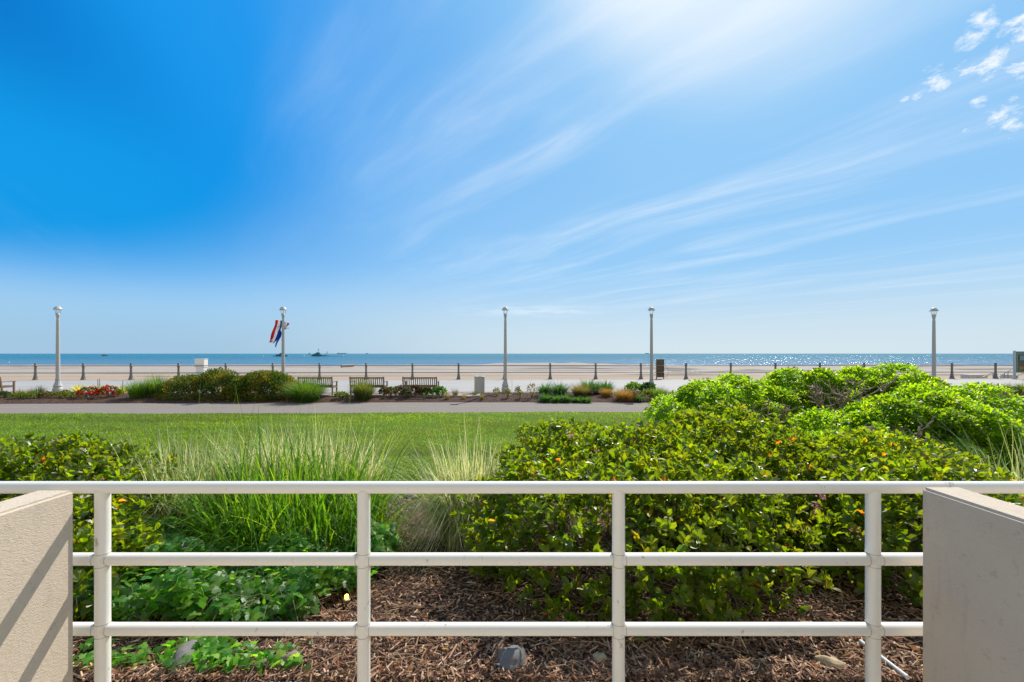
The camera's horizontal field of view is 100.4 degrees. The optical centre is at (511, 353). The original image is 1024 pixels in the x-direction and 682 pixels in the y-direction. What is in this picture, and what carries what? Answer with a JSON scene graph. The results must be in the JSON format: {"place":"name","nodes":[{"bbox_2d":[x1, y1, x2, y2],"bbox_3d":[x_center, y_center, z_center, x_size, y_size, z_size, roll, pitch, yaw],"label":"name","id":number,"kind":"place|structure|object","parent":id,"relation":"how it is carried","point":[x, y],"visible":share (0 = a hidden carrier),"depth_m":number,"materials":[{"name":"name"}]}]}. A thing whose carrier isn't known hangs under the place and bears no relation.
{"place":"outdoors","nodes":[
{"label":"outdoors","id":0,"kind":"place"},
{"bbox_2d":[0,490,72,681],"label":"stucco wall","id":1,"kind":"structure","parent":0,"point":[36,586],"depth_m":1.85,"materials":[{"name":"beige paint"}]},
{"bbox_2d":[0,410,667,497],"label":"lawn","id":2,"kind":"structure","parent":0,"point":[513,414],"depth_m":12.65,"materials":[{"name":"green plant"}]},
{"bbox_2d":[322,393,479,397],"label":"bench paving","id":3,"kind":"structure","parent":0,"point":[469,395],"depth_m":20.33,"materials":[{"name":"grey concrete"}]},
{"bbox_2d":[297,377,337,394],"bbox_3d":[-9.407,1.552,20.682,1.675,0.891,0.676,0,0,0],"label":"park bench","id":4,"kind":"object","parent":3,"relation":"on","point":[331,385],"visible":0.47,"depth_m":20.39,"materials":[{"name":"brown wood"}]},
{"bbox_2d":[349,377,387,394],"bbox_3d":[-6.934,1.552,20.682,1.675,0.891,0.676,0,0,0],"label":"park bench","id":5,"kind":"object","parent":3,"relation":"on","point":[373,378],"visible":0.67,"depth_m":20.39,"materials":[{"name":"brown wood"}]},
{"bbox_2d":[394,384,405,394],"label":"rose bush","id":6,"kind":"object","parent":3,"relation":"on","point":[399,387],"visible":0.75,"depth_m":20.38,"materials":[{"name":"green plant"}]},
{"bbox_2d":[411,384,420,394],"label":"rose bush","id":7,"kind":"object","parent":3,"relation":"on","point":[415,388],"visible":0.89,"depth_m":20.37,"materials":[{"name":"green plant"}]},
{"bbox_2d":[402,377,438,394],"bbox_3d":[-4.410,1.552,20.682,1.675,0.891,0.676,0,0,0],"label":"park bench","id":8,"kind":"object","parent":3,"relation":"on","point":[419,385],"visible":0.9,"depth_m":20.40,"materials":[{"name":"brown wood"}]},
{"bbox_2d":[474,376,484,392],"bbox_3d":[-1.658,1.572,21.750,0.544,0.850,0.544,0,0,0],"label":"litter bin","id":9,"kind":"object","parent":3,"relation":"on","point":[479,384],"visible":0.91,"depth_m":21.55,"materials":[{"name":"grey paint"}]},
{"bbox_2d":[73,494,922,681],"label":"mulch ground","id":10,"kind":"structure","parent":0,"point":[439,603],"depth_m":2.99,"materials":[{"name":"brown wood"}]},
{"bbox_2d":[0,430,195,551],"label":"hawthorn shrub","id":11,"kind":"object","parent":10,"relation":"on","point":[22,461],"visible":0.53,"depth_m":3.86,"materials":[{"name":"green plant"}]},
{"bbox_2d":[73,636,162,669],"bbox_3d":[-2.168,1.617,2.329,0.927,0.129,0.309,0,0,0],"label":"ivy","id":12,"kind":"object","parent":10,"relation":"on","point":[88,658],"visible":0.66,"depth_m":2.28,"materials":[{"name":"green plant"}]},
{"bbox_2d":[73,516,172,621],"bbox_3d":[-2.860,1.418,2.800,0.953,0.733,1.089,0,0,31],"label":"hawthorn shrub","id":13,"kind":"object","parent":10,"relation":"on","point":[83,539],"visible":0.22,"depth_m":2.76,"materials":[{"name":"green plant"}]},
{"bbox_2d":[52,388,287,547],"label":"ornamental grass","id":14,"kind":"object","parent":10,"relation":"on","point":[188,456],"depth_m":4.43,"materials":[{"name":"green plant"}]},
{"bbox_2d":[169,640,201,671],"bbox_3d":[-1.758,1.646,2.304,0.147,0.140,0.221,0,0,-32],"label":"boulder","id":15,"kind":"object","parent":10,"relation":"on","point":[183,649],"visible":0.38,"depth_m":2.27,"materials":[{"name":"grey stone"}]},
{"bbox_2d":[146,636,313,681],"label":"ivy","id":16,"kind":"object","parent":10,"relation":"on","point":[213,648],"visible":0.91,"depth_m":2.27,"materials":[{"name":"green plant"}]},
{"bbox_2d":[73,513,407,643],"bbox_3d":[-2.252,1.636,3.617,2.837,0.611,2.446,0,0,0],"label":"ivy","id":17,"kind":"object","parent":10,"relation":"on","point":[228,593],"visible":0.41,"depth_m":2.78,"materials":[{"name":"green plant"}]},
{"bbox_2d":[280,650,299,667],"bbox_3d":[-1.174,1.639,2.264,0.096,0.118,0.097,0,0,5],"label":"stone","id":18,"kind":"object","parent":10,"relation":"on","point":[285,657],"visible":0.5,"depth_m":2.24,"materials":[{"name":"grey stone"}]},
{"bbox_2d":[123,386,462,581],"bbox_3d":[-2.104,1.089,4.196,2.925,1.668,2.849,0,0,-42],"label":"ornamental grass","id":19,"kind":"object","parent":10,"relation":"on","point":[287,514],"depth_m":3.86,"materials":[{"name":"green plant"}]},
{"bbox_2d":[342,594,350,606],"bbox_3d":[-1.140,1.731,2.940,0.056,0.143,0.056,0,0,0],"label":"garden light","id":20,"kind":"object","parent":10,"relation":"on","point":[347,599],"visible":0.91,"depth_m":2.93,"materials":[{"name":"metal"}]},
{"bbox_2d":[307,455,444,571],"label":"ornamental grass","id":21,"kind":"object","parent":10,"relation":"on","point":[382,520],"depth_m":3.93,"materials":[{"name":"green plant"}]},
{"bbox_2d":[390,402,549,575],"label":"ornamental grass","id":22,"kind":"object","parent":10,"relation":"on","point":[441,506],"depth_m":4.12,"materials":[{"name":"green plant"}]},
{"bbox_2d":[73,566,922,681],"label":"dry stems","id":23,"kind":"object","parent":10,"relation":"on","point":[554,648],"visible":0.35,"depth_m":2.44,"materials":[{"name":"plant"}]},
{"bbox_2d":[83,516,922,680],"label":"fallen leaves","id":24,"kind":"object","parent":10,"relation":"on","point":[306,672],"visible":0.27,"depth_m":2.38,"materials":[{"name":"brown plant"}]},
{"bbox_2d":[496,645,525,674],"bbox_3d":[-0.003,1.659,2.292,0.177,0.171,0.191,0,0,41],"label":"boulder","id":25,"kind":"object","parent":10,"relation":"on","point":[512,657],"visible":0.58,"depth_m":2.25,"materials":[{"name":"grey stone"}]},
{"bbox_2d":[593,653,607,665],"bbox_3d":[0.478,1.651,2.301,0.094,0.058,0.070,0,0,24],"label":"stone","id":26,"kind":"object","parent":10,"relation":"on","point":[598,656],"visible":0.69,"depth_m":2.29,"materials":[{"name":"grey stone"}]},
{"bbox_2d":[450,416,841,641],"bbox_3d":[0.993,1.301,3.830,2.982,1.391,2.979,0,0,0],"label":"hawthorn shrub","id":27,"kind":"object","parent":10,"relation":"on","point":[530,461],"visible":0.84,"depth_m":2.98,"materials":[{"name":"green plant"}]},
{"bbox_2d":[606,396,852,582],"bbox_3d":[2.261,1.275,4.566,2.484,1.587,2.542,0,0,-15],"label":"hawthorn shrub","id":28,"kind":"object","parent":10,"relation":"on","point":[740,423],"visible":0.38,"depth_m":4.08,"materials":[{"name":"green plant"}]},
{"bbox_2d":[813,655,843,670],"bbox_3d":[1.684,1.646,2.261,0.143,0.073,0.084,0,0,32],"label":"stone","id":29,"kind":"object","parent":10,"relation":"on","point":[829,661],"visible":0.56,"depth_m":2.25,"materials":[{"name":"beige stone"}]},
{"bbox_2d":[643,362,1023,531],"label":"pittosporum bush","id":30,"kind":"object","parent":10,"relation":"on","point":[828,399],"visible":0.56,"depth_m":6.66,"materials":[{"name":"green plant"}]},
{"bbox_2d":[859,639,909,679],"bbox_3d":[1.985,1.632,2.285,0.022,0.037,0.291,0,0,0],"label":"plastic pipe","id":31,"kind":"object","parent":10,"relation":"on","point":[896,668],"visible":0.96,"depth_m":2.21,"materials":[{"name":"plastic"}]},
{"bbox_2d":[758,424,1023,607],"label":"hawthorn shrub","id":32,"kind":"object","parent":10,"relation":"on","point":[913,459],"visible":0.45,"depth_m":3.29,"materials":[{"name":"green plant"}]},
{"bbox_2d":[885,397,1023,519],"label":"ornamental grass","id":33,"kind":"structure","parent":10,"relation":"on","point":[1015,474],"depth_m":4.75,"materials":[{"name":"green plant"}]},
{"bbox_2d":[0,354,1012,364],"bbox_3d":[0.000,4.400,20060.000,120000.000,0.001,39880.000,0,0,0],"label":"sea","id":34,"kind":"structure","parent":0,"point":[453,359],"depth_m":314.67,"materials":[{"name":"liquid"}]},
{"bbox_2d":[311,349,325,355],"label":"work boat","id":35,"kind":"object","parent":34,"relation":"on","point":[317,354],"visible":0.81,"depth_m":697.75,"materials":[{"name":"metal"}]},
{"bbox_2d":[0,362,1023,379],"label":"beach","id":36,"kind":"structure","parent":0,"point":[71,372],"depth_m":72.49,"materials":[{"name":"beige sand"}]},
{"bbox_2d":[960,374,976,377],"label":"concrete block","id":37,"kind":"structure","parent":36,"relation":"on","point":[968,376],"depth_m":35.93,"materials":[{"name":"grey concrete"}]},
{"bbox_2d":[975,374,987,377],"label":"concrete block","id":38,"kind":"structure","parent":36,"relation":"on","point":[980,375],"depth_m":35.80,"materials":[{"name":"grey concrete"}]},
{"bbox_2d":[1000,374,1018,377],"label":"concrete block","id":39,"kind":"structure","parent":36,"relation":"on","point":[1007,376],"depth_m":35.99,"materials":[{"name":"grey concrete"}]},
{"bbox_2d":[0,402,1023,413],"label":"bicycle path","id":40,"kind":"structure","parent":0,"point":[355,407],"depth_m":17.35,"materials":[{"name":"grey asphalt"}]},
{"bbox_2d":[0,392,1023,403],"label":"flower bed","id":41,"kind":"object","parent":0,"point":[491,397],"visible":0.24,"depth_m":19.46,"materials":[{"name":"brown soil"}]},
{"bbox_2d":[0,391,12,397],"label":"shrub","id":42,"kind":"object","parent":41,"relation":"on","point":[5,393],"visible":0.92,"depth_m":19.68,"materials":[{"name":"green plant"}]},
{"bbox_2d":[9,391,28,398],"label":"shrub","id":43,"kind":"object","parent":41,"relation":"on","point":[18,394],"visible":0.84,"depth_m":19.56,"materials":[{"name":"green plant"}]},
{"bbox_2d":[21,391,42,398],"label":"shrub","id":44,"kind":"object","parent":41,"relation":"on","point":[31,393],"visible":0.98,"depth_m":19.59,"materials":[{"name":"green plant"}]},
{"bbox_2d":[38,391,52,396],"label":"shrub","id":45,"kind":"object","parent":41,"relation":"on","point":[43,393],"visible":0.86,"depth_m":19.82,"materials":[{"name":"green plant"}]},
{"bbox_2d":[49,391,64,397],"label":"shrub","id":46,"kind":"object","parent":41,"relation":"on","point":[56,393],"visible":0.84,"depth_m":19.75,"materials":[{"name":"green plant"}]},
{"bbox_2d":[61,391,82,397],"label":"shrub","id":47,"kind":"object","parent":41,"relation":"on","point":[71,393],"visible":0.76,"depth_m":19.76,"materials":[{"name":"green plant"}]},
{"bbox_2d":[68,383,86,392],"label":"yucca","id":48,"kind":"object","parent":41,"relation":"on","point":[76,388],"visible":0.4,"depth_m":21.03,"materials":[{"name":"yellow plant"}]},
{"bbox_2d":[76,386,101,397],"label":"flowers","id":49,"kind":"object","parent":41,"relation":"on","point":[91,390],"visible":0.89,"depth_m":19.70,"materials":[{"name":"red plant"}]},
{"bbox_2d":[96,384,120,397],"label":"shrub","id":50,"kind":"object","parent":41,"relation":"on","point":[104,390],"visible":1,"depth_m":19.77,"materials":[{"name":"red plant"}]},
{"bbox_2d":[111,389,124,395],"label":"shrub","id":51,"kind":"object","parent":41,"relation":"on","point":[118,393],"visible":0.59,"depth_m":20.23,"materials":[{"name":"green plant"}]},
{"bbox_2d":[117,384,131,394],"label":"yucca","id":52,"kind":"object","parent":41,"relation":"on","point":[121,387],"visible":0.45,"depth_m":20.86,"materials":[{"name":"yellow plant"}]},
{"bbox_2d":[120,377,153,398],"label":"tall grass","id":53,"kind":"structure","parent":41,"relation":"on","point":[135,390],"depth_m":19.63,"materials":[{"name":"green plant"}]},
{"bbox_2d":[140,372,169,397],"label":"tall grass","id":54,"kind":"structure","parent":41,"relation":"on","point":[151,390],"depth_m":19.88,"materials":[{"name":"green plant"}]},
{"bbox_2d":[152,367,251,401],"bbox_3d":[-14.596,1.433,20.207,4.681,1.623,2.402,0,0,0],"label":"clipped hedge","id":55,"kind":"object","parent":41,"relation":"on","point":[211,380],"visible":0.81,"depth_m":19.55,"materials":[{"name":"green plant"}]},
{"bbox_2d":[221,369,298,401],"bbox_3d":[-11.691,1.488,20.107,3.622,1.524,2.207,0,0,0],"label":"clipped hedge","id":56,"kind":"object","parent":41,"relation":"on","point":[259,383],"visible":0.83,"depth_m":19.42,"materials":[{"name":"green plant"}]},
{"bbox_2d":[273,372,337,401],"bbox_3d":[-9.329,1.421,19.430,3.200,1.466,3.225,0,0,0],"label":"grass mound","id":57,"kind":"object","parent":41,"relation":"on","point":[306,391],"depth_m":19.02,"materials":[{"name":"green plant"}]},
{"bbox_2d":[333,391,349,398],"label":"shrub","id":58,"kind":"object","parent":41,"relation":"on","point":[338,394],"visible":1,"depth_m":19.70,"materials":[{"name":"green plant"}]},
{"bbox_2d":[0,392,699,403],"bbox_3d":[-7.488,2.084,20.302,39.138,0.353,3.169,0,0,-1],"label":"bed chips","id":59,"kind":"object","parent":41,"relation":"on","point":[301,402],"visible":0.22,"depth_m":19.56,"materials":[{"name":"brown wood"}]},
{"bbox_2d":[346,377,379,399],"bbox_3d":[-6.851,1.482,19.657,1.923,1.290,1.911,0,0,-40],"label":"grass mound","id":60,"kind":"object","parent":41,"relation":"on","point":[362,391],"depth_m":19.38,"materials":[{"name":"green plant"}]},
{"bbox_2d":[378,387,386,394],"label":"rose bush","id":61,"kind":"object","parent":41,"relation":"on","point":[383,390],"visible":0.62,"depth_m":20.29,"materials":[{"name":"green plant"}]},
{"bbox_2d":[385,386,396,396],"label":"rose bush","id":62,"kind":"object","parent":41,"relation":"on","point":[388,391],"visible":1,"depth_m":19.98,"materials":[{"name":"green plant"}]},
{"bbox_2d":[401,387,412,397],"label":"rose bush","id":63,"kind":"object","parent":41,"relation":"on","point":[408,391],"visible":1,"depth_m":19.86,"materials":[{"name":"green plant"}]},
{"bbox_2d":[419,387,432,394],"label":"leafy plant","id":64,"kind":"object","parent":41,"relation":"on","point":[425,391],"visible":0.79,"depth_m":20.41,"materials":[{"name":"green plant"}]},
{"bbox_2d":[430,386,447,395],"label":"leafy plant","id":65,"kind":"object","parent":41,"relation":"on","point":[439,389],"visible":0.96,"depth_m":20.18,"materials":[{"name":"green plant"}]},
{"bbox_2d":[501,307,508,392],"bbox_3d":[-0.344,-0.130,22.000,0.406,4.560,0.406,0,0,0],"label":"lamp post","id":66,"kind":"object","parent":41,"relation":"on","point":[505,385],"visible":0.95,"depth_m":21.93,"materials":[{"name":"metal"}]},
{"bbox_2d":[504,388,511,397],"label":"flower bush","id":67,"kind":"object","parent":41,"relation":"on","point":[508,390],"visible":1,"depth_m":19.91,"materials":[{"name":"green plant"}]},
{"bbox_2d":[516,389,523,397],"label":"flower bush","id":68,"kind":"object","parent":41,"relation":"on","point":[519,392],"visible":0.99,"depth_m":19.76,"materials":[{"name":"green plant"}]},
{"bbox_2d":[526,382,536,397],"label":"flower bush","id":69,"kind":"object","parent":41,"relation":"on","point":[532,385],"visible":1,"depth_m":19.97,"materials":[{"name":"green plant"}]},
{"bbox_2d":[536,392,552,403],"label":"strap leaf plant","id":70,"kind":"object","parent":41,"relation":"on","point":[544,398],"visible":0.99,"depth_m":19.06,"materials":[{"name":"green plant"}]},
{"bbox_2d":[531,379,558,397],"bbox_3d":[1.596,1.631,20.431,1.357,0.940,1.414,0,0,0],"label":"strap leaf plant","id":71,"kind":"object","parent":41,"relation":"on","point":[546,389],"visible":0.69,"depth_m":20.24,"materials":[{"name":"green plant"}]},
{"bbox_2d":[550,393,564,402],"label":"strap leaf plant","id":72,"kind":"object","parent":41,"relation":"on","point":[556,399],"visible":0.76,"depth_m":18.91,"materials":[{"name":"green plant"}]},
{"bbox_2d":[544,379,573,395],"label":"strap leaf plant","id":73,"kind":"object","parent":41,"relation":"on","point":[560,390],"visible":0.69,"depth_m":20.51,"materials":[{"name":"green plant"}]},
{"bbox_2d":[559,393,572,402],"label":"strap leaf plant","id":74,"kind":"object","parent":41,"relation":"on","point":[566,399],"visible":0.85,"depth_m":18.95,"materials":[{"name":"green plant"}]},
{"bbox_2d":[570,395,582,402],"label":"strap leaf plant","id":75,"kind":"object","parent":41,"relation":"on","point":[576,399],"visible":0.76,"depth_m":18.91,"materials":[{"name":"green plant"}]},
{"bbox_2d":[567,382,595,396],"bbox_3d":[3.250,1.611,20.357,1.659,0.899,1.662,0,0,0],"label":"grass mound","id":76,"kind":"object","parent":41,"relation":"on","point":[582,391],"depth_m":20.12,"materials":[{"name":"yellow plant"}]},
{"bbox_2d":[579,395,592,403],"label":"strap leaf plant","id":77,"kind":"object","parent":41,"relation":"on","point":[585,400],"visible":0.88,"depth_m":18.86,"materials":[{"name":"green plant"}]},
{"bbox_2d":[577,379,598,394],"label":"strap leaf plant","id":78,"kind":"object","parent":41,"relation":"on","point":[591,385],"visible":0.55,"depth_m":20.97,"materials":[{"name":"green plant"}]},
{"bbox_2d":[589,380,607,393],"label":"strap leaf plant","id":79,"kind":"object","parent":41,"relation":"on","point":[598,389],"visible":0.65,"depth_m":21.21,"materials":[{"name":"green plant"}]},
{"bbox_2d":[597,387,612,396],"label":"brown grass","id":80,"kind":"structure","parent":41,"relation":"on","point":[606,393],"depth_m":20.21,"materials":[{"name":"brown plant"}]},
{"bbox_2d":[599,379,617,389],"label":"strap leaf plant","id":81,"kind":"object","parent":41,"relation":"on","point":[609,385],"visible":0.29,"depth_m":21.60,"materials":[{"name":"green plant"}]},
{"bbox_2d":[609,386,640,400],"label":"brown grass","id":82,"kind":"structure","parent":41,"relation":"on","point":[623,396],"depth_m":19.27,"materials":[{"name":"brown plant"}]},
{"bbox_2d":[624,381,642,392],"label":"leafy plant","id":83,"kind":"object","parent":41,"relation":"on","point":[631,385],"visible":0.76,"depth_m":21.51,"materials":[{"name":"green plant"}]},
{"bbox_2d":[633,393,644,402],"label":"strap leaf plant","id":84,"kind":"object","parent":41,"relation":"on","point":[639,398],"visible":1,"depth_m":19.12,"materials":[{"name":"green plant"}]},
{"bbox_2d":[639,382,655,392],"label":"leafy plant","id":85,"kind":"object","parent":41,"relation":"on","point":[645,385],"visible":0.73,"depth_m":21.29,"materials":[{"name":"green plant"}]},
{"bbox_2d":[641,388,655,398],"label":"leafy plant","id":86,"kind":"object","parent":41,"relation":"on","point":[649,392],"visible":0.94,"depth_m":19.65,"materials":[{"name":"green plant"}]},
{"bbox_2d":[648,307,654,390],"bbox_3d":[7.224,-0.130,22.100,0.406,4.560,0.406,0,0,0],"label":"lamp post","id":87,"kind":"object","parent":41,"relation":"on","point":[651,345],"visible":0.75,"depth_m":22.04,"materials":[{"name":"metal"}]},
{"bbox_2d":[648,384,669,396],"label":"feathery plant","id":88,"kind":"object","parent":41,"relation":"on","point":[660,391],"visible":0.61,"depth_m":20.25,"materials":[{"name":"green plant"}]},
{"bbox_2d":[929,308,938,376],"bbox_3d":[22.197,-0.130,22.450,0.406,4.560,0.406,0,0,0],"label":"lamp post","id":89,"kind":"object","parent":41,"relation":"on","point":[933,343],"visible":0.67,"depth_m":22.40,"materials":[{"name":"metal"}]},
{"bbox_2d":[986,384,1016,396],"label":"shrub","id":90,"kind":"object","parent":41,"relation":"on","point":[1003,394],"visible":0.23,"depth_m":19.91,"materials":[{"name":"green plant"}]},
{"bbox_2d":[1006,385,1023,394],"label":"shrub","id":91,"kind":"object","parent":41,"relation":"on","point":[1017,388],"visible":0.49,"depth_m":20.78,"materials":[{"name":"green plant"}]},
{"bbox_2d":[2,379,1023,413],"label":"boardwalk","id":92,"kind":"structure","parent":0,"point":[492,384],"depth_m":29.46,"materials":[{"name":"concrete"}]},
{"bbox_2d":[52,306,62,391],"bbox_3d":[-23.097,-0.130,21.700,0.406,4.560,0.406,0,0,0],"label":"lamp post","id":93,"kind":"object","parent":92,"relation":"on","point":[57,386],"visible":0.93,"depth_m":21.64,"materials":[{"name":"metal"}]},
{"bbox_2d":[279,307,286,373],"bbox_3d":[-11.798,-0.130,21.869,0.636,4.560,0.406,0,0,-30],"label":"lamp post","id":94,"kind":"object","parent":92,"relation":"on","point":[283,344],"visible":0.61,"depth_m":21.84,"materials":[{"name":"metal"}]},
{"bbox_2d":[268,320,281,342],"bbox_3d":[-12.110,-1.110,21.848,0.745,1.218,0.133,0,0,0],"label":"banner","id":95,"kind":"object","parent":94,"relation":"attached to","point":[276,333],"visible":1,"depth_m":21.85,"materials":[{"name":"fabric"}]},
{"bbox_2d":[0,362,1012,379],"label":"sea railing","id":96,"kind":"object","parent":92,"relation":"on","point":[178,372],"visible":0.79,"depth_m":32.92,"materials":[{"name":"metal"}]},
{"bbox_2d":[11,390,1016,392],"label":"paving border","id":97,"kind":"object","parent":92,"relation":"on","point":[449,391],"visible":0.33,"depth_m":22.42,"materials":[{"name":"grey concrete"}]},
{"bbox_2d":[296,378,1023,379],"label":"railing kerb","id":98,"kind":"structure","parent":92,"relation":"on","point":[955,378],"depth_m":34.11,"materials":[{"name":"grey concrete"}]},
{"bbox_2d":[195,359,207,374],"bbox_3d":[-23.856,1.194,32.759,0.760,1.595,0.460,0,0,0],"label":"white cabinet","id":99,"kind":"object","parent":98,"relation":"on","point":[201,362],"visible":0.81,"depth_m":32.58,"materials":[{"name":"paint"}]},
{"bbox_2d":[656,359,667,378],"bbox_3d":[11.887,1.220,33.558,1.206,1.552,0.310,0,0,-19],"label":"notice board","id":100,"kind":"object","parent":98,"relation":"on","point":[659,362],"visible":0.97,"depth_m":33.47,"materials":[{"name":"metal"}]},
{"bbox_2d":[1013,351,1023,378],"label":"map board","id":101,"kind":"object","parent":92,"relation":"on","point":[1018,361],"visible":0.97,"depth_m":33.06,"materials":[{"name":"grey metal"}]},
{"bbox_2d":[923,487,1023,681],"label":"stucco wall","id":102,"kind":"structure","parent":0,"point":[973,586],"depth_m":1.77,"materials":[{"name":"beige paint"}]},
{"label":"bench paving","id":103,"kind":"structure","parent":0,"visible":0},
{"bbox_2d":[0,377,15,392],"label":"park bench","id":104,"kind":"object","parent":103,"relation":"on","point":[5,386],"visible":0.9,"depth_m":20.71,"materials":[{"name":"brown wood"}]},
{"bbox_2d":[32,384,48,392],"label":"grass tuft","id":105,"kind":"object","parent":103,"relation":"on","point":[39,390],"visible":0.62,"depth_m":21.13,"materials":[{"name":"green plant"}]},
{"label":"patio floor","id":106,"kind":"structure","parent":0,"visible":0},
{"bbox_2d":[0,481,1023,681],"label":"patio railing","id":107,"kind":"object","parent":106,"relation":"on","point":[102,559],"visible":1,"depth_m":2.08,"materials":[{"name":"white metal"}]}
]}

